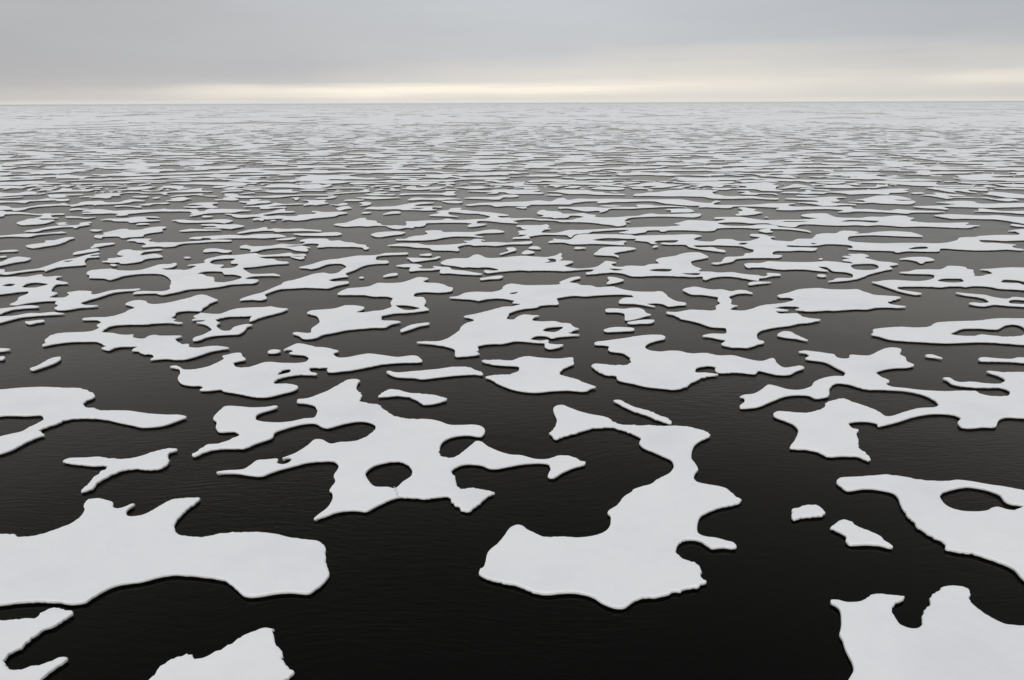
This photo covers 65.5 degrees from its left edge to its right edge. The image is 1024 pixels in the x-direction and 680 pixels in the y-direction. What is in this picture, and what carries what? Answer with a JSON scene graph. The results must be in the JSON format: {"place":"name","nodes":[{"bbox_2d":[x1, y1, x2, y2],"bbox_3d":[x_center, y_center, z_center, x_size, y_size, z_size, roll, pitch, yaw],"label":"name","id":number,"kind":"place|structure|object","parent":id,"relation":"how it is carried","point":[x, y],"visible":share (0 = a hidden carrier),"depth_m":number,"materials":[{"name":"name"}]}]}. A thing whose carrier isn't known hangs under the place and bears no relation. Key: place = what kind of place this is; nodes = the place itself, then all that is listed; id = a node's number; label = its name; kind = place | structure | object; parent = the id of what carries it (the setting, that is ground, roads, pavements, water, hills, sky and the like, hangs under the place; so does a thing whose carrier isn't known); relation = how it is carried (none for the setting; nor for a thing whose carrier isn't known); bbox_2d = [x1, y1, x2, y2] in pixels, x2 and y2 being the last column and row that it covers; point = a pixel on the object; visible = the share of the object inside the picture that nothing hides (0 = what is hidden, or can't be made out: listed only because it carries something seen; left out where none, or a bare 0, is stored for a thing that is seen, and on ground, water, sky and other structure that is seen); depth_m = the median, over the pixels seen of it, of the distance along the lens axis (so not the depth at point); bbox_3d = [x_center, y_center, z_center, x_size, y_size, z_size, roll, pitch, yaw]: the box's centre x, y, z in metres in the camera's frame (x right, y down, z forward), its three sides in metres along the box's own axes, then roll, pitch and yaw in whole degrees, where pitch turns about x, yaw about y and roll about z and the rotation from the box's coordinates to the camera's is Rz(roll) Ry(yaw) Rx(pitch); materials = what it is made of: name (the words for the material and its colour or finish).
{"place":"outdoors","nodes":[
{"label":"outdoors","id":0,"kind":"place"},
{"bbox_2d":[0,102,1023,679],"bbox_3d":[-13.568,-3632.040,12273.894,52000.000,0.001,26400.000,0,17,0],"label":"water","id":1,"kind":"structure","parent":0,"point":[406,590],"depth_m":44.75,"materials":[{"name":"liquid"}]},
{"bbox_2d":[0,257,30,265],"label":"ice floe","id":2,"kind":"object","parent":1,"relation":"on","point":[12,260],"visible":1,"depth_m":95.12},
{"bbox_2d":[0,305,38,314],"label":"ice floe","id":3,"kind":"object","parent":1,"relation":"on","point":[3,310],"visible":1,"depth_m":72.98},
{"bbox_2d":[0,191,45,196],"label":"ice floe","id":4,"kind":"object","parent":1,"relation":"on","point":[18,194],"visible":0.95,"depth_m":165.93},
{"bbox_2d":[0,312,63,322],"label":"ice floe","id":5,"kind":"object","parent":1,"relation":"on","point":[3,319],"visible":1,"depth_m":70.26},
{"bbox_2d":[0,211,64,218],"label":"ice floe","id":6,"kind":"object","parent":1,"relation":"on","point":[43,216],"visible":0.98,"depth_m":135.03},
{"bbox_2d":[0,231,66,237],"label":"ice floe","id":7,"kind":"object","parent":1,"relation":"on","point":[25,235],"visible":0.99,"depth_m":114.15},
{"bbox_2d":[0,198,69,202],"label":"ice floe","id":8,"kind":"object","parent":1,"relation":"on","point":[46,199],"visible":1,"depth_m":154.71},
{"bbox_2d":[17,219,54,224],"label":"ice floe","id":9,"kind":"object","parent":1,"relation":"on","point":[32,222],"visible":1,"depth_m":125.88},
{"bbox_2d":[0,607,72,679],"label":"ice floe","id":10,"kind":"object","parent":1,"relation":"on","point":[16,635],"visible":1,"depth_m":27.79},
{"bbox_2d":[30,357,60,370],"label":"ice floe","id":11,"kind":"object","parent":1,"relation":"on","point":[51,361],"visible":1,"depth_m":57.20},
{"bbox_2d":[0,253,99,274],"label":"ice floe","id":12,"kind":"object","parent":1,"relation":"on","point":[78,261],"visible":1,"depth_m":92.59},
{"bbox_2d":[26,237,74,248],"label":"ice floe","id":13,"kind":"object","parent":1,"relation":"on","point":[47,243],"visible":1,"depth_m":106.71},
{"bbox_2d":[24,222,91,231],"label":"ice floe","id":14,"kind":"object","parent":1,"relation":"on","point":[65,226],"visible":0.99,"depth_m":121.50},
{"bbox_2d":[0,274,140,310],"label":"ice floe","id":15,"kind":"object","parent":1,"relation":"on","point":[71,300],"visible":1,"depth_m":78.79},
{"bbox_2d":[0,199,144,210],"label":"ice floe","id":16,"kind":"object","parent":1,"relation":"on","point":[94,203],"visible":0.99,"depth_m":148.41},
{"bbox_2d":[0,387,186,454],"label":"ice floe","id":17,"kind":"object","parent":1,"relation":"on","point":[52,406],"visible":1,"depth_m":48.06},
{"bbox_2d":[71,181,165,183],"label":"ice floe","id":18,"kind":"object","parent":1,"relation":"on","point":[119,182],"visible":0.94,"depth_m":189.74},
{"bbox_2d":[63,448,177,492],"bbox_3d":[-20.131,6.444,41.575,5.144,0.326,4.609,-13,21,-37],"label":"ice floe","id":19,"kind":"object","parent":1,"relation":"on","point":[156,460],"visible":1,"depth_m":41.26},
{"bbox_2d":[61,159,181,161],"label":"ice floe","id":20,"kind":"object","parent":1,"relation":"on","point":[137,160],"visible":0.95,"depth_m":264.57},
{"bbox_2d":[94,226,166,238],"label":"ice floe","id":21,"kind":"object","parent":1,"relation":"on","point":[123,233],"visible":1,"depth_m":115.56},
{"bbox_2d":[100,216,160,222],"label":"ice floe","id":22,"kind":"object","parent":1,"relation":"on","point":[136,219],"visible":0.99,"depth_m":128.65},
{"bbox_2d":[102,249,162,263],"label":"ice floe","id":23,"kind":"object","parent":1,"relation":"on","point":[129,256],"visible":1,"depth_m":97.28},
{"bbox_2d":[42,294,228,359],"bbox_3d":[-31.213,-0.924,66.481,13.370,0.327,21.368,-7,18,-21],"label":"ice floe","id":24,"kind":"object","parent":1,"relation":"on","point":[157,347],"visible":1,"depth_m":64.08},
{"bbox_2d":[81,188,213,198],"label":"ice floe","id":25,"kind":"object","parent":1,"relation":"on","point":[106,195],"visible":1,"depth_m":166.79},
{"bbox_2d":[0,497,329,605],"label":"ice floe","id":26,"kind":"object","parent":1,"relation":"on","point":[98,547],"visible":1,"depth_m":32.59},
{"bbox_2d":[82,209,250,216],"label":"ice floe","id":27,"kind":"object","parent":1,"relation":"on","point":[195,212],"visible":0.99,"depth_m":138.39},
{"bbox_2d":[143,151,201,154],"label":"ice floe","id":28,"kind":"object","parent":1,"relation":"on","point":[166,153],"visible":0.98,"depth_m":300.87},
{"bbox_2d":[127,239,231,247],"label":"ice floe","id":29,"kind":"object","parent":1,"relation":"on","point":[147,242],"visible":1,"depth_m":107.13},
{"bbox_2d":[86,253,305,294],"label":"ice floe","id":30,"kind":"object","parent":1,"relation":"on","point":[188,279],"visible":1,"depth_m":87.96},
{"bbox_2d":[184,202,218,208],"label":"ice floe","id":31,"kind":"object","parent":1,"relation":"on","point":[207,205],"visible":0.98,"depth_m":146.09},
{"bbox_2d":[171,219,232,223],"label":"ice floe","id":32,"kind":"object","parent":1,"relation":"on","point":[224,221],"visible":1,"depth_m":126.22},
{"bbox_2d":[170,182,256,187],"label":"ice floe","id":33,"kind":"object","parent":1,"relation":"on","point":[228,184],"visible":0.98,"depth_m":186.32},
{"bbox_2d":[149,628,294,679],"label":"ice floe","id":34,"kind":"object","parent":1,"relation":"on","point":[256,654],"visible":1,"depth_m":26.42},
{"bbox_2d":[201,224,244,228],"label":"ice floe","id":35,"kind":"object","parent":1,"relation":"on","point":[226,226],"visible":0.98,"depth_m":120.95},
{"bbox_2d":[163,149,285,152],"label":"ice floe","id":36,"kind":"object","parent":1,"relation":"on","point":[253,151],"visible":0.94,"depth_m":313.08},
{"bbox_2d":[174,158,295,161],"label":"ice floe","id":37,"kind":"object","parent":1,"relation":"on","point":[247,159],"visible":0.94,"depth_m":265.04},
{"bbox_2d":[189,234,285,239],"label":"ice floe","id":38,"kind":"object","parent":1,"relation":"on","point":[259,236],"visible":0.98,"depth_m":111.66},
{"bbox_2d":[192,306,287,340],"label":"ice floe","id":39,"kind":"object","parent":1,"relation":"on","point":[254,313],"visible":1,"depth_m":69.64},
{"bbox_2d":[0,159,528,185],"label":"ice floe","id":40,"kind":"object","parent":1,"relation":"on","point":[136,168],"visible":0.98,"depth_m":214.13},
{"bbox_2d":[206,148,322,150],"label":"ice floe","id":41,"kind":"object","parent":1,"relation":"on","point":[223,149],"visible":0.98,"depth_m":331.23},
{"bbox_2d":[215,193,333,200],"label":"ice floe","id":42,"kind":"object","parent":1,"relation":"on","point":[230,197],"visible":1,"depth_m":160.09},
{"bbox_2d":[237,227,321,233],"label":"ice floe","id":43,"kind":"object","parent":1,"relation":"on","point":[274,230],"visible":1,"depth_m":117.01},
{"bbox_2d":[225,209,347,220],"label":"ice floe","id":44,"kind":"object","parent":1,"relation":"on","point":[317,214],"visible":1,"depth_m":131.80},
{"bbox_2d":[244,200,328,208],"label":"ice floe","id":45,"kind":"object","parent":1,"relation":"on","point":[311,202],"visible":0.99,"depth_m":147.17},
{"bbox_2d":[170,343,421,397],"bbox_3d":[-15.492,1.800,57.123,15.438,0.327,10.532,-13,21,-36],"label":"ice floe","id":46,"kind":"object","parent":1,"relation":"on","point":[225,374],"visible":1,"depth_m":55.65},
{"bbox_2d":[240,238,368,251],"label":"ice floe","id":47,"kind":"object","parent":1,"relation":"on","point":[322,242],"visible":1,"depth_m":104.34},
{"bbox_2d":[243,184,365,188],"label":"ice floe","id":48,"kind":"object","parent":1,"relation":"on","point":[311,186],"visible":0.98,"depth_m":178.91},
{"bbox_2d":[293,232,341,235],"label":"ice floe","id":49,"kind":"object","parent":1,"relation":"on","point":[324,234],"visible":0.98,"depth_m":113.25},
{"bbox_2d":[240,252,407,300],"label":"ice floe","id":50,"kind":"object","parent":1,"relation":"on","point":[323,281],"visible":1,"depth_m":85.88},
{"bbox_2d":[293,277,452,339],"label":"ice floe","id":51,"kind":"object","parent":1,"relation":"on","point":[343,318],"visible":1,"depth_m":71.80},
{"bbox_2d":[371,231,405,236],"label":"ice floe","id":52,"kind":"object","parent":1,"relation":"on","point":[384,234],"visible":0.99,"depth_m":113.83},
{"bbox_2d":[192,379,585,520],"bbox_3d":[-8.527,5.845,43.426,21.456,0.335,13.468,14,22,40],"label":"ice floe","id":53,"kind":"object","parent":1,"relation":"on","point":[414,445],"visible":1,"depth_m":42.29,"materials":[{"name":"grey"}]},
{"bbox_2d":[349,181,439,184],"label":"ice floe","id":54,"kind":"object","parent":1,"relation":"on","point":[418,182],"visible":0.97,"depth_m":185.86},
{"bbox_2d":[365,202,441,210],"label":"ice floe","id":55,"kind":"object","parent":1,"relation":"on","point":[410,206],"visible":0.99,"depth_m":142.29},
{"bbox_2d":[378,389,446,404],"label":"ice floe","id":56,"kind":"object","parent":1,"relation":"on","point":[426,399],"visible":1,"depth_m":50.63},
{"bbox_2d":[399,191,456,195],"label":"ice floe","id":57,"kind":"object","parent":1,"relation":"on","point":[448,193],"visible":0.98,"depth_m":164.07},
{"bbox_2d":[386,367,482,379],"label":"ice floe","id":58,"kind":"object","parent":1,"relation":"on","point":[439,373],"visible":1,"depth_m":54.79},
{"bbox_2d":[396,264,481,274],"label":"ice floe","id":59,"kind":"object","parent":1,"relation":"on","point":[443,270],"visible":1,"depth_m":89.04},
{"bbox_2d":[396,229,503,240],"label":"ice floe","id":60,"kind":"object","parent":1,"relation":"on","point":[434,234],"visible":1,"depth_m":112.02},
{"bbox_2d":[388,239,531,250],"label":"ice floe","id":61,"kind":"object","parent":1,"relation":"on","point":[473,242],"visible":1,"depth_m":104.68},
{"bbox_2d":[464,195,518,199],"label":"ice floe","id":62,"kind":"object","parent":1,"relation":"on","point":[500,197],"visible":0.99,"depth_m":156.90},
{"bbox_2d":[468,189,543,193],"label":"ice floe","id":63,"kind":"object","parent":1,"relation":"on","point":[520,191],"visible":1,"depth_m":167.41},
{"bbox_2d":[486,182,536,187],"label":"ice floe","id":64,"kind":"object","parent":1,"relation":"on","point":[517,184],"visible":0.98,"depth_m":181.67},
{"bbox_2d":[0,120,1023,191],"bbox_3d":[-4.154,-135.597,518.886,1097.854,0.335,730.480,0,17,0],"label":"distant floes","id":65,"kind":"object","parent":1,"relation":"on","point":[244,136],"visible":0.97,"depth_m":377.14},
{"bbox_2d":[0,102,1023,124],"bbox_3d":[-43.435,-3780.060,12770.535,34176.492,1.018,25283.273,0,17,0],"label":"pack ice","id":66,"kind":"structure","parent":1,"relation":"on","point":[72,114],"depth_m":1595.58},
{"bbox_2d":[334,208,701,228],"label":"ice floe","id":67,"kind":"object","parent":1,"relation":"on","point":[584,218],"visible":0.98,"depth_m":126.96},
{"bbox_2d":[434,162,601,170],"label":"ice floe","id":68,"kind":"object","parent":1,"relation":"on","point":[476,167],"visible":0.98,"depth_m":230.70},
{"bbox_2d":[482,356,595,392],"bbox_3d":[1.657,2.384,54.947,7.713,0.328,7.540,0,17,0],"label":"ice floe","id":69,"kind":"object","parent":1,"relation":"on","point":[536,375],"visible":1,"depth_m":53.91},
{"bbox_2d":[505,137,577,139],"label":"ice floe","id":70,"kind":"object","parent":1,"relation":"on","point":[521,138],"visible":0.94,"depth_m":417.91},
{"bbox_2d":[417,276,685,356],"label":"ice floe","id":71,"kind":"object","parent":1,"relation":"on","point":[489,327],"visible":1,"depth_m":69.65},
{"bbox_2d":[528,179,613,182],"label":"ice floe","id":72,"kind":"object","parent":1,"relation":"on","point":[561,180],"visible":0.96,"depth_m":190.28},
{"bbox_2d":[524,182,639,186],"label":"ice floe","id":73,"kind":"object","parent":1,"relation":"on","point":[586,183],"visible":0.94,"depth_m":183.51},
{"bbox_2d":[546,190,624,195],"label":"ice floe","id":74,"kind":"object","parent":1,"relation":"on","point":[579,192],"visible":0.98,"depth_m":164.99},
{"bbox_2d":[534,166,668,172],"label":"ice floe","id":75,"kind":"object","parent":1,"relation":"on","point":[583,170],"visible":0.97,"depth_m":222.32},
{"bbox_2d":[479,405,741,609],"bbox_3d":[5.694,7.174,38.788,10.554,0.329,19.923,3,17,12],"label":"ice floe","id":76,"kind":"object","parent":1,"relation":"on","point":[629,556],"visible":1,"depth_m":33.59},
{"bbox_2d":[441,252,780,280],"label":"ice floe","id":77,"kind":"object","parent":1,"relation":"on","point":[680,265],"visible":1,"depth_m":90.45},
{"bbox_2d":[594,247,635,257],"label":"ice floe","id":78,"kind":"object","parent":1,"relation":"on","point":[607,251],"visible":1,"depth_m":100.10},
{"bbox_2d":[558,204,686,212],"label":"ice floe","id":79,"kind":"object","parent":1,"relation":"on","point":[600,209],"visible":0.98,"depth_m":141.06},
{"bbox_2d":[605,308,650,320],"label":"ice floe","id":80,"kind":"object","parent":1,"relation":"on","point":[630,314],"visible":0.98,"depth_m":70.54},
{"bbox_2d":[613,400,671,424],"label":"ice floe","id":81,"kind":"object","parent":1,"relation":"on","point":[652,415],"visible":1,"depth_m":47.74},
{"bbox_2d":[628,182,680,187],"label":"ice floe","id":82,"kind":"object","parent":1,"relation":"on","point":[659,185],"visible":0.96,"depth_m":178.55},
{"bbox_2d":[616,171,744,176],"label":"ice floe","id":83,"kind":"object","parent":1,"relation":"on","point":[649,173],"visible":0.98,"depth_m":205.53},
{"bbox_2d":[591,335,803,389],"bbox_3d":[11.652,1.771,56.876,14.724,0.331,11.258,14,22,39],"label":"ice floe","id":84,"kind":"object","parent":1,"relation":"on","point":[669,370],"visible":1,"depth_m":56.09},
{"bbox_2d":[673,181,733,183],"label":"ice floe","id":85,"kind":"object","parent":1,"relation":"on","point":[713,182],"visible":0.9,"depth_m":184.62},
{"bbox_2d":[465,198,943,213],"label":"ice floe","id":86,"kind":"object","parent":1,"relation":"on","point":[779,206],"visible":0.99,"depth_m":144.99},
{"bbox_2d":[633,190,778,199],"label":"ice floe","id":87,"kind":"object","parent":1,"relation":"on","point":[692,193],"visible":0.99,"depth_m":159.61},
{"bbox_2d":[690,182,782,191],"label":"ice floe","id":88,"kind":"object","parent":1,"relation":"on","point":[764,186],"visible":0.98,"depth_m":175.93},
{"bbox_2d":[512,213,979,238],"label":"ice floe","id":89,"kind":"object","parent":1,"relation":"on","point":[825,219],"visible":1,"depth_m":120.42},
{"bbox_2d":[735,207,762,215],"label":"ice floe","id":90,"kind":"object","parent":1,"relation":"on","point":[747,211],"visible":1,"depth_m":134.17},
{"bbox_2d":[669,177,858,182],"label":"ice floe","id":91,"kind":"object","parent":1,"relation":"on","point":[688,179],"visible":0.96,"depth_m":190.91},
{"bbox_2d":[666,287,905,347],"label":"ice floe","id":92,"kind":"object","parent":1,"relation":"on","point":[743,328],"visible":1,"depth_m":71.11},
{"bbox_2d":[548,229,1023,264],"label":"ice floe","id":93,"kind":"object","parent":1,"relation":"on","point":[763,246],"visible":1,"depth_m":105.09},
{"bbox_2d":[777,331,807,341],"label":"ice floe","id":94,"kind":"object","parent":1,"relation":"on","point":[787,334],"visible":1,"depth_m":63.39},
{"bbox_2d":[791,505,824,520],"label":"ice floe","id":95,"kind":"object","parent":1,"relation":"on","point":[808,511],"visible":1,"depth_m":36.04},
{"bbox_2d":[785,197,855,205],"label":"ice floe","id":96,"kind":"object","parent":1,"relation":"on","point":[825,201],"visible":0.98,"depth_m":150.03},
{"bbox_2d":[744,254,897,282],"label":"ice floe","id":97,"kind":"object","parent":1,"relation":"on","point":[855,259],"visible":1,"depth_m":90.38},
{"bbox_2d":[778,184,887,189],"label":"ice floe","id":98,"kind":"object","parent":1,"relation":"on","point":[825,186],"visible":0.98,"depth_m":174.78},
{"bbox_2d":[781,189,908,194],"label":"ice floe","id":99,"kind":"object","parent":1,"relation":"on","point":[878,192],"visible":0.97,"depth_m":163.64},
{"bbox_2d":[830,519,892,548],"bbox_3d":[14.887,8.471,34.320,1.702,0.325,2.501,-4,17,-11],"label":"ice floe","id":100,"kind":"object","parent":1,"relation":"on","point":[852,533],"visible":1,"depth_m":34.10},
{"bbox_2d":[739,347,1023,461],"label":"ice floe","id":101,"kind":"object","parent":1,"relation":"on","point":[828,430],"visible":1,"depth_m":48.85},
{"bbox_2d":[850,195,915,204],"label":"ice floe","id":102,"kind":"object","parent":1,"relation":"on","point":[886,199],"visible":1,"depth_m":149.82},
{"bbox_2d":[854,181,974,186],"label":"ice floe","id":103,"kind":"object","parent":1,"relation":"on","point":[933,184],"visible":0.94,"depth_m":180.58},
{"bbox_2d":[830,585,1023,679],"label":"ice floe","id":104,"kind":"object","parent":1,"relation":"on","point":[957,634],"visible":1,"depth_m":27.37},
{"bbox_2d":[836,474,1023,580],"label":"ice floe","id":105,"kind":"object","parent":1,"relation":"on","point":[995,534],"visible":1,"depth_m":35.64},
{"bbox_2d":[871,318,1023,344],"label":"ice floe","id":106,"kind":"object","parent":1,"relation":"on","point":[940,332],"visible":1,"depth_m":63.81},
{"bbox_2d":[872,266,1023,294],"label":"ice floe","id":107,"kind":"object","parent":1,"relation":"on","point":[996,277],"visible":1,"depth_m":83.05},
{"bbox_2d":[872,127,1023,130],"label":"ice floe","id":108,"kind":"object","parent":1,"relation":"on","point":[955,129],"visible":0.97,"depth_m":545.93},
{"bbox_2d":[927,187,987,192],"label":"ice floe","id":109,"kind":"object","parent":1,"relation":"on","point":[966,190],"visible":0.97,"depth_m":167.84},
{"bbox_2d":[913,201,1023,209],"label":"ice floe","id":110,"kind":"object","parent":1,"relation":"on","point":[966,204],"visible":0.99,"depth_m":141.98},
{"bbox_2d":[921,193,1018,201],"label":"ice floe","id":111,"kind":"object","parent":1,"relation":"on","point":[942,195],"visible":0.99,"depth_m":154.07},
{"bbox_2d":[934,214,1023,223],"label":"ice floe","id":112,"kind":"object","parent":1,"relation":"on","point":[1020,220],"visible":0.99,"depth_m":127.36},
{"bbox_2d":[954,172,1023,181],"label":"ice floe","id":113,"kind":"object","parent":1,"relation":"on","point":[983,177],"visible":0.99,"depth_m":194.15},
{"bbox_2d":[955,292,1023,306],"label":"ice floe","id":114,"kind":"object","parent":1,"relation":"on","point":[991,300],"visible":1,"depth_m":74.26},
{"bbox_2d":[978,357,1023,362],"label":"ice floe","id":115,"kind":"object","parent":1,"relation":"on","point":[1013,360],"visible":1,"depth_m":57.23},
{"bbox_2d":[984,192,1023,198],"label":"ice floe","id":116,"kind":"object","parent":1,"relation":"on","point":[1008,195],"visible":0.98,"depth_m":158.56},
{"bbox_2d":[0,0,1023,105],"label":"sky","id":117,"kind":"structure","parent":0,"point":[53,52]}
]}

